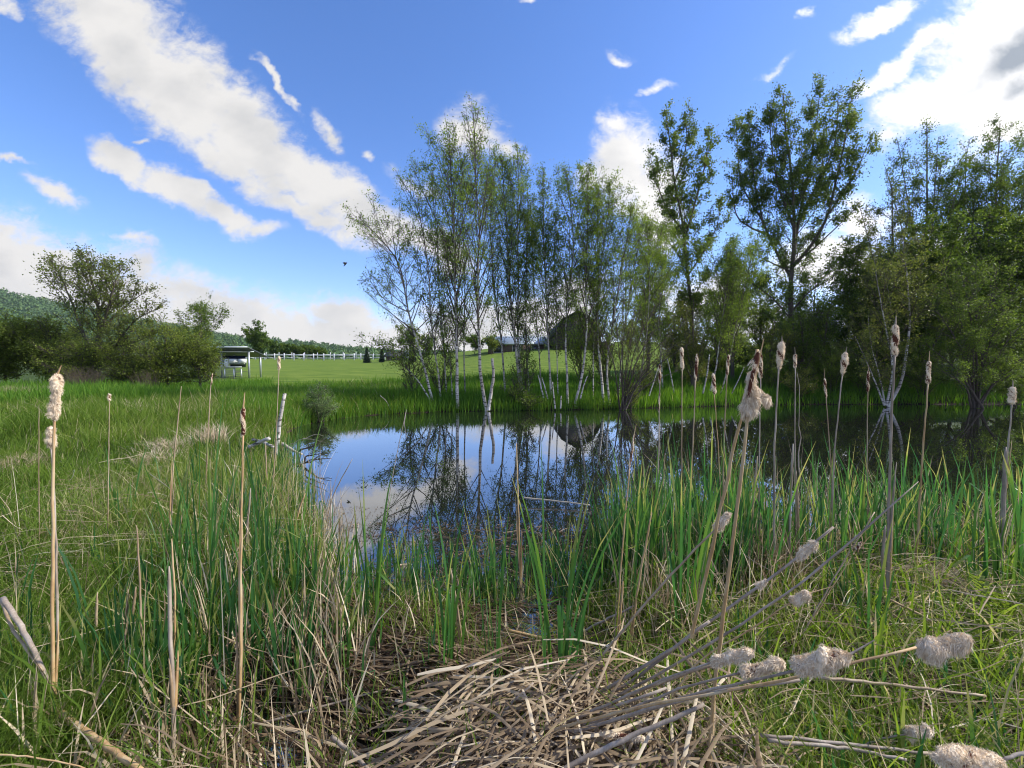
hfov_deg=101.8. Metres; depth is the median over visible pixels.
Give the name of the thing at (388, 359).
brown shed
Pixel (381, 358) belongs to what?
spruce tree
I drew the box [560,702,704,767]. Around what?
fallen stalk
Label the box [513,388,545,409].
bush
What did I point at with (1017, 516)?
cattail leaves
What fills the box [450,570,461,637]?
dead stalk
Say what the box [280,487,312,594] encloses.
cattail leaves
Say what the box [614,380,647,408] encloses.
bush
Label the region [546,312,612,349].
barn
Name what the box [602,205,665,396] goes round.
birch tree
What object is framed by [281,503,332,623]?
cattail leaves
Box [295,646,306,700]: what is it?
cattail leaves
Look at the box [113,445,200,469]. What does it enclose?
dry grass tuft
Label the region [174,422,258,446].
dry grass tuft
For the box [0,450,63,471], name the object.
dry grass tuft
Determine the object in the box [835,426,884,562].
cattail leaves
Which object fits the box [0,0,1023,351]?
sky
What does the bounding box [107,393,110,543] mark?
cattail
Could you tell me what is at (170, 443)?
dry grass tuft
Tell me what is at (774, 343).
leafy tree
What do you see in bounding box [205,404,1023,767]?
water
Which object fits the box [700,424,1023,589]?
reed bed
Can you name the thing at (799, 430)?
bare stalk
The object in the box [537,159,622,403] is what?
birch tree
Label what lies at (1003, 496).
dead stalk
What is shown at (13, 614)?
fallen stalk
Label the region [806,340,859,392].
bush
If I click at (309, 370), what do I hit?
lawn
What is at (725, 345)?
leafy tree
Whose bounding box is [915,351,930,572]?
cattail
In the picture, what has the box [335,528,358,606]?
cattail leaves
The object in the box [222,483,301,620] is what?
cattail leaves
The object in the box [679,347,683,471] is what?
cattail
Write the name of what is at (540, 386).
bare pole
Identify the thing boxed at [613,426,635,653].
cattail
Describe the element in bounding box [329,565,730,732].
reed shoots
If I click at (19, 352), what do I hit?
leafy tree
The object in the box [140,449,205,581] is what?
cattail leaves
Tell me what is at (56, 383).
cattail
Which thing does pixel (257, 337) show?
leafy tree
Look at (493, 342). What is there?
leafy tree
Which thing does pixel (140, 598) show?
dead stalk
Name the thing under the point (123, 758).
fallen stalk
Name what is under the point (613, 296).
birch tree
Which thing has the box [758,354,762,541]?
cattail
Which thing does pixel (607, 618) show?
fallen stalk
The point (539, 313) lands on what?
birch tree
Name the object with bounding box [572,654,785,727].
fallen cattail
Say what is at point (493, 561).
reed bed
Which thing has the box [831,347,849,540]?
cattail
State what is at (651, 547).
cattail leaves
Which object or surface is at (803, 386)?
bush
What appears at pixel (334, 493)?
dead stalk
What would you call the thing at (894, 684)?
fallen stalk
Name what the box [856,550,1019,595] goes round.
dry grass tuft
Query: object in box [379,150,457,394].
birch tree
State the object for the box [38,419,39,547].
dead stalk
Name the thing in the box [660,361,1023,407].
shaded bank grass
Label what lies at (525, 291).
birch tree
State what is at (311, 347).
leafy tree
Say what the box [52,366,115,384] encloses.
leafless brush
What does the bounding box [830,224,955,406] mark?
multi stemmed birch
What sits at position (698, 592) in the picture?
dry reeds
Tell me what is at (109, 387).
rough grass
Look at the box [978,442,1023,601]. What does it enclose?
cattail leaves
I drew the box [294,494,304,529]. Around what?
dead stalk
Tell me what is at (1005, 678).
corner grass
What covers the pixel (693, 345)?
leafy tree
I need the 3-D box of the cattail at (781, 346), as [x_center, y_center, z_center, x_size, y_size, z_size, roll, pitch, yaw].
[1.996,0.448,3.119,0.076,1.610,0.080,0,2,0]
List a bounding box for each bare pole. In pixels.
[538,375,543,397]
[552,382,555,408]
[648,369,657,395]
[667,359,673,390]
[702,355,709,393]
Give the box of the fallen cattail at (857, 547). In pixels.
[801,541,861,634]
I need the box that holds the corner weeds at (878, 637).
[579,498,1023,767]
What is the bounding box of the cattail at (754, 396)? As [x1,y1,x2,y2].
[707,339,772,767]
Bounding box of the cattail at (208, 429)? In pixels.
[205,374,212,491]
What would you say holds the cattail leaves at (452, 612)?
on the ground at (28, 375)
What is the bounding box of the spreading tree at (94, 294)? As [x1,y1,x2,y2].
[17,242,168,379]
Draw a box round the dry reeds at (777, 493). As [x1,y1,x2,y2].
[609,436,941,588]
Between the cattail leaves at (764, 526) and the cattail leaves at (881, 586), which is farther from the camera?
the cattail leaves at (764, 526)
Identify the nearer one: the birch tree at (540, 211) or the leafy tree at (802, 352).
the birch tree at (540, 211)
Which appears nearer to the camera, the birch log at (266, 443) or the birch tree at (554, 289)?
the birch log at (266, 443)
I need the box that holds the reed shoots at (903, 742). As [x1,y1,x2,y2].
[673,527,1023,767]
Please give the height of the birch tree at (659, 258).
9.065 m
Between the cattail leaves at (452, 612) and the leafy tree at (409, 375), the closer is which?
the cattail leaves at (452, 612)
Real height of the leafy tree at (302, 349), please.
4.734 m
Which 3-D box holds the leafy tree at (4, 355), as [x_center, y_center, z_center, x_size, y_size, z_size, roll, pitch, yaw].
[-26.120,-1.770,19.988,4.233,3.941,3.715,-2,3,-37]
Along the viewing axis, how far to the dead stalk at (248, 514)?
3.44 m
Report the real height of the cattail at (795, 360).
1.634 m
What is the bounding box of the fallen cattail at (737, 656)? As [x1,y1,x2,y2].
[561,645,754,725]
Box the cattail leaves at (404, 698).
[403,675,406,732]
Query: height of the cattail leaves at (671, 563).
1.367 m
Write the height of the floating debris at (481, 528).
0.083 m
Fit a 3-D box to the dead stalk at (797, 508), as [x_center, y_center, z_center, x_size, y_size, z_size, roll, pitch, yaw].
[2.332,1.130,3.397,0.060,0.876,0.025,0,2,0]
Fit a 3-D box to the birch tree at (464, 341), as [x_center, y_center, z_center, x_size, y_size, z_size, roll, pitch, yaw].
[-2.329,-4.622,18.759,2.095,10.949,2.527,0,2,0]
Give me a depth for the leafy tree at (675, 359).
29.31 m
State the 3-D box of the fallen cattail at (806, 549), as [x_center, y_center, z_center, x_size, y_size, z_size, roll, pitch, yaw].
[0.779,1.090,1.843,1.132,1.010,0.064,0,2,11]
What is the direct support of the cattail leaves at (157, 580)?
on the ground at (28, 375)
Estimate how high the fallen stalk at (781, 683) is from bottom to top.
0.567 m
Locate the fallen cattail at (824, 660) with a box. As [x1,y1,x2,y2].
[552,640,874,739]
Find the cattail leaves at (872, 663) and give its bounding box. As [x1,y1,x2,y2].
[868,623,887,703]
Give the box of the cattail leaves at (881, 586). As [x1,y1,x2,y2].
[842,517,895,649]
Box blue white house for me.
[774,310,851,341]
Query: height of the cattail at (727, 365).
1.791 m
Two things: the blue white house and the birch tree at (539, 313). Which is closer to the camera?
the birch tree at (539, 313)
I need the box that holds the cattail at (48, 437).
[44,425,59,664]
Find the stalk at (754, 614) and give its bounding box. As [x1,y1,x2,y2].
[582,482,917,711]
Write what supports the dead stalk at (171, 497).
on the ground at (28, 375)
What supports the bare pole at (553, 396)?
on the ground at (28, 375)
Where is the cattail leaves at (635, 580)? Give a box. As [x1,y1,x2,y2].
[608,499,650,620]
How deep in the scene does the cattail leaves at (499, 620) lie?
2.13 m
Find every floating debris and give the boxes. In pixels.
[324,522,597,600]
[335,506,716,603]
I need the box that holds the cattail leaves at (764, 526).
[752,459,791,561]
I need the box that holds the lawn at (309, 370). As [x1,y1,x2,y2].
[223,342,776,384]
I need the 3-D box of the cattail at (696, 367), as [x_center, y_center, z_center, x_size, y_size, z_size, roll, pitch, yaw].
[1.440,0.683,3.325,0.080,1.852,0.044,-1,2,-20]
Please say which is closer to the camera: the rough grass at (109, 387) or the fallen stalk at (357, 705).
the fallen stalk at (357, 705)
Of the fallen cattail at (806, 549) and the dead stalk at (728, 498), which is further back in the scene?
the dead stalk at (728, 498)
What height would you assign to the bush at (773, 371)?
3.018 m
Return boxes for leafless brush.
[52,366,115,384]
[109,333,165,380]
[123,368,165,386]
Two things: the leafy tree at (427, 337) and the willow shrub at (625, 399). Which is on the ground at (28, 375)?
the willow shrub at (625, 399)
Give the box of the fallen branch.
[293,438,331,465]
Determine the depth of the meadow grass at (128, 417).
4.27 m
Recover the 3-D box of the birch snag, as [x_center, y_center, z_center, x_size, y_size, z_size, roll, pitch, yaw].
[-4.288,0.998,7.644,0.320,1.657,0.080,0,2,0]
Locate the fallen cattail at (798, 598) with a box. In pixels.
[645,587,829,736]
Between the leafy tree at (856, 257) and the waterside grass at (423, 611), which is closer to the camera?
the waterside grass at (423, 611)
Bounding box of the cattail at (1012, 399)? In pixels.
[1005,380,1017,519]
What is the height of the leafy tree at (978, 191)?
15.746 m
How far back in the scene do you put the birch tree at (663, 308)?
20.65 m
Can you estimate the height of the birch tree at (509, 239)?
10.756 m
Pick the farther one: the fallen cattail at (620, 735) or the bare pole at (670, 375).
the bare pole at (670, 375)
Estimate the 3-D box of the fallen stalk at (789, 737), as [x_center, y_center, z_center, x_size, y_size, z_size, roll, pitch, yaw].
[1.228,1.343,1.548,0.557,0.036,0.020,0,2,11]
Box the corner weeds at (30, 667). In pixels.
[0,465,363,767]
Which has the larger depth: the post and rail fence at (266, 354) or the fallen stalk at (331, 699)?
the post and rail fence at (266, 354)
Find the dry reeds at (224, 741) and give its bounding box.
[0,569,371,767]
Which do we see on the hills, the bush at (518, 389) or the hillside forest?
the hillside forest
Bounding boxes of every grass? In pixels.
[0,374,275,406]
[0,374,415,767]
[0,468,373,767]
[189,530,841,660]
[213,367,683,427]
[557,510,1023,767]
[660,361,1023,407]
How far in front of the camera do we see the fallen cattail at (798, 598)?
1.70 m
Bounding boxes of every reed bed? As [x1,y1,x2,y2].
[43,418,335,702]
[77,495,384,754]
[354,491,624,612]
[582,430,789,614]
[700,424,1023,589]
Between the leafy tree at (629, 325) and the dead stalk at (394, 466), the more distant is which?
the leafy tree at (629, 325)
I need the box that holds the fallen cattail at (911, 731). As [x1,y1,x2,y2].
[833,721,933,757]
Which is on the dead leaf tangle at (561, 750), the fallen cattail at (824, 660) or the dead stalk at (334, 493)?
the fallen cattail at (824, 660)
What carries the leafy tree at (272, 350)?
on the lawn at (309, 370)
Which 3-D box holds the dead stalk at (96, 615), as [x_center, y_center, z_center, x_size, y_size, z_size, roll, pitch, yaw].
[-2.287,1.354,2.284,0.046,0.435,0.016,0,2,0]
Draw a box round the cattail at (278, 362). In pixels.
[271,356,280,490]
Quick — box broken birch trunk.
[487,358,494,409]
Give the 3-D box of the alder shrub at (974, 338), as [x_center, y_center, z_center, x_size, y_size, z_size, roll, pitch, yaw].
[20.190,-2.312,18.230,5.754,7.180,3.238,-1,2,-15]
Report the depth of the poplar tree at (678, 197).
23.37 m
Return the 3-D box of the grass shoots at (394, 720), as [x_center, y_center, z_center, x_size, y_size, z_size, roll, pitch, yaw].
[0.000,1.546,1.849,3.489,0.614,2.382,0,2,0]
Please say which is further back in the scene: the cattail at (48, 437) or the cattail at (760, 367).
the cattail at (760, 367)
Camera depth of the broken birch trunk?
16.77 m
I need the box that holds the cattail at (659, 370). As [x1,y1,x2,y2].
[657,364,661,495]
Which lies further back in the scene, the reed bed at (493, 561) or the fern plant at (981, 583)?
the reed bed at (493, 561)
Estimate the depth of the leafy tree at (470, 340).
69.34 m
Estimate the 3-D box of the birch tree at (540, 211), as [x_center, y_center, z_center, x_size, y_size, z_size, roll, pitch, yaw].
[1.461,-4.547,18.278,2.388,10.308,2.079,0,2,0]
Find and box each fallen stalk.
[0,596,49,680]
[0,602,43,671]
[0,754,84,767]
[48,704,143,767]
[121,672,161,703]
[250,684,419,727]
[314,694,433,708]
[330,735,368,767]
[340,702,417,718]
[394,687,666,717]
[483,682,533,737]
[503,628,647,658]
[517,721,563,767]
[552,679,800,735]
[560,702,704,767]
[568,620,709,710]
[569,605,633,637]
[572,612,674,634]
[578,664,712,713]
[759,733,928,754]
[767,738,906,761]
[801,512,874,638]
[820,676,986,696]
[890,599,950,634]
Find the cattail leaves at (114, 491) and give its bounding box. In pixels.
[106,447,146,519]
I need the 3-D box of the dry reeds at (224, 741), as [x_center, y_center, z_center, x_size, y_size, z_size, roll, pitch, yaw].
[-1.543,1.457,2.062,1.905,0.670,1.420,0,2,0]
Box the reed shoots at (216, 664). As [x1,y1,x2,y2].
[0,521,349,752]
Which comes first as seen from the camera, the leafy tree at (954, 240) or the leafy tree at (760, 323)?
the leafy tree at (954, 240)
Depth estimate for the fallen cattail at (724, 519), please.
1.88 m
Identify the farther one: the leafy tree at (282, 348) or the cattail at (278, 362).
the leafy tree at (282, 348)
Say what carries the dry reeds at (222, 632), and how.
on the ground at (28, 375)
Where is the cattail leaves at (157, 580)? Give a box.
[141,548,177,607]
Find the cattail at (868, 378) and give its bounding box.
[866,366,869,513]
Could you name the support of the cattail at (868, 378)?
on the ground at (28, 375)
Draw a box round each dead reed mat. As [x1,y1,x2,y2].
[17,584,1023,767]
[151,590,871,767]
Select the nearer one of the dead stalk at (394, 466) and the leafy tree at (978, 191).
the dead stalk at (394, 466)
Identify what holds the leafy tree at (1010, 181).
on the ground at (28, 375)
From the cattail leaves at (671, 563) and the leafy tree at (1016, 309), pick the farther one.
the leafy tree at (1016, 309)
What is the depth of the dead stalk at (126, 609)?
2.34 m
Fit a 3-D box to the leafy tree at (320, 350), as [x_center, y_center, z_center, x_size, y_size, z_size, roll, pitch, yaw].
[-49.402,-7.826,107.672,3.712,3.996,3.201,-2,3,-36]
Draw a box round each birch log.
[248,437,270,448]
[251,438,273,447]
[281,442,302,454]
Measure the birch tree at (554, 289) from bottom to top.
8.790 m
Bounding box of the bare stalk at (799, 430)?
[797,374,801,479]
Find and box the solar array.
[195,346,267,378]
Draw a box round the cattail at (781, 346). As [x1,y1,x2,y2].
[773,337,785,549]
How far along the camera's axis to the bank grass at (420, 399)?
17.64 m
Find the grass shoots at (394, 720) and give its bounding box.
[87,588,952,767]
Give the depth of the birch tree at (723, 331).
20.20 m
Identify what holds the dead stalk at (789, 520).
on the ground at (28, 375)
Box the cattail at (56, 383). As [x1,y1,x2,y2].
[45,365,65,718]
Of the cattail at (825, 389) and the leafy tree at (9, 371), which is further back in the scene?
the leafy tree at (9, 371)
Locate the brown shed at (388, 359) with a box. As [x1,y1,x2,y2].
[384,351,404,360]
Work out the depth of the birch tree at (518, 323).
18.29 m
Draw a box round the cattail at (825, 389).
[823,372,831,488]
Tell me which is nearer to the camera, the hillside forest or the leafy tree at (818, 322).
the leafy tree at (818, 322)
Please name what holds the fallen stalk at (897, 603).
on the dead leaf tangle at (964, 683)
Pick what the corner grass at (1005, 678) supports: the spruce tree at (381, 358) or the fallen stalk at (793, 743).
the fallen stalk at (793, 743)
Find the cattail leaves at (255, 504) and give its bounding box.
[239,415,323,578]
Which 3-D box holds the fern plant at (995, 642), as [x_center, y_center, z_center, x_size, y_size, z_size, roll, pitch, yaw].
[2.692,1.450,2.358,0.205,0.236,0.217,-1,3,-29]
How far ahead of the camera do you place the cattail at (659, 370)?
3.71 m
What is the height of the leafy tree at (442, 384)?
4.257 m
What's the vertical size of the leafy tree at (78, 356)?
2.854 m
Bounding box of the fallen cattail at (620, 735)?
[483,729,664,743]
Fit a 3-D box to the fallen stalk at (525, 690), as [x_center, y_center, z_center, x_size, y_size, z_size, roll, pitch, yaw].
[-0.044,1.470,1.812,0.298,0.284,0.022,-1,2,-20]
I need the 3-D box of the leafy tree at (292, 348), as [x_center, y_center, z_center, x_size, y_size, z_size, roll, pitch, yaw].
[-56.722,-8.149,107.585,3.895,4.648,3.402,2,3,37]
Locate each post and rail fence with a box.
[246,353,384,360]
[253,352,364,358]
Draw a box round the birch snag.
[274,393,285,459]
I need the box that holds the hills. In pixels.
[1,294,158,340]
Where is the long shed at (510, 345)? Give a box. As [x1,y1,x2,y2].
[485,336,547,353]
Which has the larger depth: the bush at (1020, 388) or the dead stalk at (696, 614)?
the bush at (1020, 388)
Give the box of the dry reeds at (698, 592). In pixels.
[605,475,1018,646]
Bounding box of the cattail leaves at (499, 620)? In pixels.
[463,506,508,689]
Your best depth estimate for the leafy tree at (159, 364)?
20.03 m
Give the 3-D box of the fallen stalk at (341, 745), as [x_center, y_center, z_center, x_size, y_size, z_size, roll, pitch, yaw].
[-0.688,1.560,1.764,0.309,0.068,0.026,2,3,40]
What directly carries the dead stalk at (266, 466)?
on the ground at (28, 375)
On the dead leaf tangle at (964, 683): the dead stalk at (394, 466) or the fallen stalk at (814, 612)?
the fallen stalk at (814, 612)
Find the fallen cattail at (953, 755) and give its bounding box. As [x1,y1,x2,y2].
[928,742,1023,767]
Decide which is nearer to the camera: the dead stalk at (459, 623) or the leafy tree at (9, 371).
the dead stalk at (459, 623)
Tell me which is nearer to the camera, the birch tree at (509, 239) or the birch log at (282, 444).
the birch log at (282, 444)
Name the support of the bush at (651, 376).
on the ground at (28, 375)
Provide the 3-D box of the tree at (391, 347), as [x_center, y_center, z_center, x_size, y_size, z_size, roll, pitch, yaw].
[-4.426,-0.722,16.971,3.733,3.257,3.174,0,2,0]
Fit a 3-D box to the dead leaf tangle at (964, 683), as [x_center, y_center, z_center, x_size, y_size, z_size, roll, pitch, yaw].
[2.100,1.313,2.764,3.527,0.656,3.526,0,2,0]
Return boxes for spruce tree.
[363,348,371,362]
[378,350,384,361]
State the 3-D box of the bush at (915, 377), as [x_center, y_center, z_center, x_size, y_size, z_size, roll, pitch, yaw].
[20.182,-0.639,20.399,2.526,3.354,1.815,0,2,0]
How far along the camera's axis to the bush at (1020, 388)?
18.35 m
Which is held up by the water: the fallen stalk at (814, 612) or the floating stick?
the floating stick
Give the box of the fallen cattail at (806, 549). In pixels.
[598,526,833,700]
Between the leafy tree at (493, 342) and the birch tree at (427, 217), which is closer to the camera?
the birch tree at (427, 217)
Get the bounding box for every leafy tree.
[0,307,70,382]
[0,314,87,382]
[0,325,28,375]
[18,333,124,381]
[77,330,172,383]
[121,313,203,386]
[154,325,233,387]
[173,292,233,342]
[239,319,273,353]
[267,341,278,357]
[274,342,290,358]
[285,344,297,358]
[295,344,309,358]
[307,344,316,358]
[314,346,328,358]
[393,320,425,348]
[393,325,432,392]
[415,321,461,392]
[417,334,436,357]
[465,333,483,353]
[481,332,499,354]
[501,319,540,390]
[562,308,601,391]
[586,315,624,388]
[612,315,643,350]
[624,255,679,383]
[650,299,707,369]
[668,293,720,388]
[673,286,757,374]
[706,233,764,379]
[722,283,807,366]
[748,321,800,383]
[767,309,832,383]
[779,268,854,364]
[794,289,861,385]
[821,241,941,378]
[824,227,880,366]
[840,177,939,374]
[862,205,997,383]
[879,117,984,268]
[897,224,1019,364]
[925,146,1021,365]
[925,201,1023,382]
[938,113,1023,292]
[941,236,1023,367]
[979,141,1023,240]
[980,207,1023,382]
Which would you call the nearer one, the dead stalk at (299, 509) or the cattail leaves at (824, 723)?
the cattail leaves at (824, 723)
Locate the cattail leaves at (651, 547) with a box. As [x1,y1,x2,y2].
[611,428,663,581]
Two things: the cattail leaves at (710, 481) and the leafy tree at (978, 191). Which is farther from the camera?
the leafy tree at (978, 191)
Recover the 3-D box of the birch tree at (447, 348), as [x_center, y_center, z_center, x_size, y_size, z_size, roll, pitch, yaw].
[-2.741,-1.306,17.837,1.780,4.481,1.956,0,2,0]
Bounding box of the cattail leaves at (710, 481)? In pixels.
[669,411,742,567]
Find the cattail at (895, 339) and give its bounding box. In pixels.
[886,316,899,593]
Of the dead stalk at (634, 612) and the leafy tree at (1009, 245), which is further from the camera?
the leafy tree at (1009, 245)
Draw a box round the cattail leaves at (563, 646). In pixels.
[511,446,647,689]
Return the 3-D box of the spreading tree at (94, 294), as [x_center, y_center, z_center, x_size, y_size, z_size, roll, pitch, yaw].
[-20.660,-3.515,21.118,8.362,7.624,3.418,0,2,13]
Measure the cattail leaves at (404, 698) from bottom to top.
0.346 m
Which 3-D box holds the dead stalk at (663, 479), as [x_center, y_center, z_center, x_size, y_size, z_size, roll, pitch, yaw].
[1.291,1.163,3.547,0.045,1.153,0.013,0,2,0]
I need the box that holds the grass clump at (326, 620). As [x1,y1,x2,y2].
[119,433,410,712]
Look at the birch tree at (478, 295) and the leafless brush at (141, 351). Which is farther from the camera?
the leafless brush at (141, 351)
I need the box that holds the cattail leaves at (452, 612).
[422,504,475,667]
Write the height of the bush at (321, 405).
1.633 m
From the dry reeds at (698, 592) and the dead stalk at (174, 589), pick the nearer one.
the dead stalk at (174, 589)
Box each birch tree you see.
[340,189,471,401]
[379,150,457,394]
[403,113,513,408]
[406,160,466,391]
[426,303,468,393]
[439,160,480,390]
[440,91,511,410]
[469,144,517,390]
[478,144,535,390]
[493,140,541,385]
[501,184,546,389]
[505,206,554,385]
[520,162,568,393]
[532,205,573,391]
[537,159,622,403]
[557,158,621,403]
[567,166,641,399]
[576,180,645,396]
[588,186,659,405]
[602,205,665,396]
[623,204,695,391]
[636,216,693,386]
[688,229,752,391]
[700,225,786,392]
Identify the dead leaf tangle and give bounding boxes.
[0,451,353,767]
[346,619,819,767]
[573,508,1023,767]
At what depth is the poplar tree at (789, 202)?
25.47 m
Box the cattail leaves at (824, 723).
[805,695,825,734]
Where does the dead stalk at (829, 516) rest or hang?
on the ground at (28, 375)
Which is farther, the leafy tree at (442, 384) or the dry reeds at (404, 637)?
the leafy tree at (442, 384)
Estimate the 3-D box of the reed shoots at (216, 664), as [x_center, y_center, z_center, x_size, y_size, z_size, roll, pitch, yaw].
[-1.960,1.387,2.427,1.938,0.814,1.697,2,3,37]
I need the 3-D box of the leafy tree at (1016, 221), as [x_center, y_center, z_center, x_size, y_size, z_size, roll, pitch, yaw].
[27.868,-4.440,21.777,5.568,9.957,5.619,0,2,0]
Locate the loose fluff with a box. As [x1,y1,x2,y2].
[549,646,923,765]
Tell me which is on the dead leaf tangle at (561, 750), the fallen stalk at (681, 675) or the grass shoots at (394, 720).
the fallen stalk at (681, 675)
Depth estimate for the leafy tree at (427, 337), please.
69.55 m
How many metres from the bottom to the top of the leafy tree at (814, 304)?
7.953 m
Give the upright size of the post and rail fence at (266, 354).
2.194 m
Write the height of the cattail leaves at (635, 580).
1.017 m
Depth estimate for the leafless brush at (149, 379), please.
19.41 m
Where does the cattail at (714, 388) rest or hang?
on the ground at (28, 375)
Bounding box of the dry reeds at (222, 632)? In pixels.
[0,433,363,727]
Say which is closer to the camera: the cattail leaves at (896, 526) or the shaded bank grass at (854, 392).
the cattail leaves at (896, 526)
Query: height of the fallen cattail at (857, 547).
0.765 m
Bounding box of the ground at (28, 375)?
[0,341,1023,767]
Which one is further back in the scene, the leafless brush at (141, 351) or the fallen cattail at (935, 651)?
the leafless brush at (141, 351)
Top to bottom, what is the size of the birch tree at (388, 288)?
8.603 m
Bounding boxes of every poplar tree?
[643,97,733,381]
[719,70,885,370]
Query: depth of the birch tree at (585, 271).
17.23 m
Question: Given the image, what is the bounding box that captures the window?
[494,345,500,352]
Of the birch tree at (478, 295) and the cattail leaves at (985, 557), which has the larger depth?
the birch tree at (478, 295)
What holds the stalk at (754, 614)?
on the dead reed mat at (391, 657)
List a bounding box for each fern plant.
[964,610,1016,655]
[967,570,1023,617]
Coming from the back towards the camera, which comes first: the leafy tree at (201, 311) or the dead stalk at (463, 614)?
the leafy tree at (201, 311)
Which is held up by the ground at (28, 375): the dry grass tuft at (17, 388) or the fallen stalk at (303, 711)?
the dry grass tuft at (17, 388)
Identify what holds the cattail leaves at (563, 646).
on the ground at (28, 375)
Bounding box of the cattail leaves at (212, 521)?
[157,390,240,599]
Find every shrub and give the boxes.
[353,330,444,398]
[597,287,692,410]
[912,247,1023,408]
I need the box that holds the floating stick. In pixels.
[524,497,589,505]
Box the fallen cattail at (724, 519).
[566,510,731,698]
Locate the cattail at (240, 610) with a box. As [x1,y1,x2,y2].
[236,392,245,729]
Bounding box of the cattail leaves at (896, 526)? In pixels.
[870,447,905,573]
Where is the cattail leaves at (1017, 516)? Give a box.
[1002,447,1023,582]
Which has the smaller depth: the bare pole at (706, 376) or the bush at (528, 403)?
the bush at (528, 403)
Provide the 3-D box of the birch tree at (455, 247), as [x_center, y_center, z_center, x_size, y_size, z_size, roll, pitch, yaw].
[-2.375,-4.713,16.752,3.488,11.471,4.205,-1,3,-29]
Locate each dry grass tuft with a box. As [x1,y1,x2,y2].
[0,385,47,394]
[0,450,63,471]
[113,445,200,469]
[121,433,198,454]
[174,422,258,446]
[721,521,900,597]
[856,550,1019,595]
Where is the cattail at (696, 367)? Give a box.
[686,354,698,571]
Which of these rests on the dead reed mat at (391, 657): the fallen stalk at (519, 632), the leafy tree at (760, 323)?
the fallen stalk at (519, 632)
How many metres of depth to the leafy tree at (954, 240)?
21.44 m
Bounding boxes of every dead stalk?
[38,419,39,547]
[95,592,97,637]
[125,589,128,634]
[131,587,136,619]
[136,525,142,669]
[167,566,178,752]
[169,386,181,540]
[171,539,175,658]
[245,488,250,564]
[265,444,267,495]
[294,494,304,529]
[323,460,351,534]
[386,413,405,515]
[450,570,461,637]
[457,579,469,650]
[515,443,521,587]
[612,582,622,663]
[628,512,651,653]
[662,457,664,543]
[689,417,741,638]
[722,466,731,538]
[748,456,757,573]
[787,444,793,555]
[795,469,799,548]
[826,464,834,558]
[881,525,885,597]
[998,447,1007,560]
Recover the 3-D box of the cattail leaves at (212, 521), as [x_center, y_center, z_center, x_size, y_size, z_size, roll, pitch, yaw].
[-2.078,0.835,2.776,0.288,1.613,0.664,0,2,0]
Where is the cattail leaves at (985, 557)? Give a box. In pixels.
[945,467,1010,598]
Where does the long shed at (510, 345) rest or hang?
on the lawn at (309, 370)
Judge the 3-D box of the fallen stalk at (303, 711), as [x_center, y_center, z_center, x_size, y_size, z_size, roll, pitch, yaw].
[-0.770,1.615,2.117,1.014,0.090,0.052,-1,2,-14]
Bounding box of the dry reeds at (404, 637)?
[350,539,615,671]
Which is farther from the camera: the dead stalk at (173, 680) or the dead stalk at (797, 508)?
the dead stalk at (797, 508)
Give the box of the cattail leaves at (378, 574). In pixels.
[343,469,394,628]
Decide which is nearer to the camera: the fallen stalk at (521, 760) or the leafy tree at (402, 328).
the fallen stalk at (521, 760)
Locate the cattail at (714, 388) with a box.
[711,374,722,561]
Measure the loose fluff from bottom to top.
0.305 m
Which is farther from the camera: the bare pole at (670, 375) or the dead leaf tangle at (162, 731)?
the bare pole at (670, 375)
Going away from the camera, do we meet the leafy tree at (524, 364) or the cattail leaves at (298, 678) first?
the cattail leaves at (298, 678)
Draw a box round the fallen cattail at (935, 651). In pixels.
[538,632,975,733]
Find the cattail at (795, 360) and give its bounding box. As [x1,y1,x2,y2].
[793,353,796,543]
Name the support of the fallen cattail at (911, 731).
on the dead leaf tangle at (964, 683)
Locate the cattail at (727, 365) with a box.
[722,355,729,546]
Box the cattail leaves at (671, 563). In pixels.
[653,441,722,639]
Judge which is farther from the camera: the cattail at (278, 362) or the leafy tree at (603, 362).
the leafy tree at (603, 362)
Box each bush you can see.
[300,379,342,422]
[499,373,531,404]
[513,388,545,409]
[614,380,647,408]
[627,352,663,393]
[673,353,713,386]
[741,345,794,389]
[779,366,823,398]
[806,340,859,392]
[843,353,886,394]
[897,339,955,398]
[987,348,1023,406]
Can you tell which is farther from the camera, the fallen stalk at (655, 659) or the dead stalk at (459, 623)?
the dead stalk at (459, 623)
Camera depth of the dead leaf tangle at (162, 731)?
2.17 m
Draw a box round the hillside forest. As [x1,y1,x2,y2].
[0,287,469,358]
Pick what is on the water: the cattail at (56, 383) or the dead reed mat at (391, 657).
the dead reed mat at (391, 657)

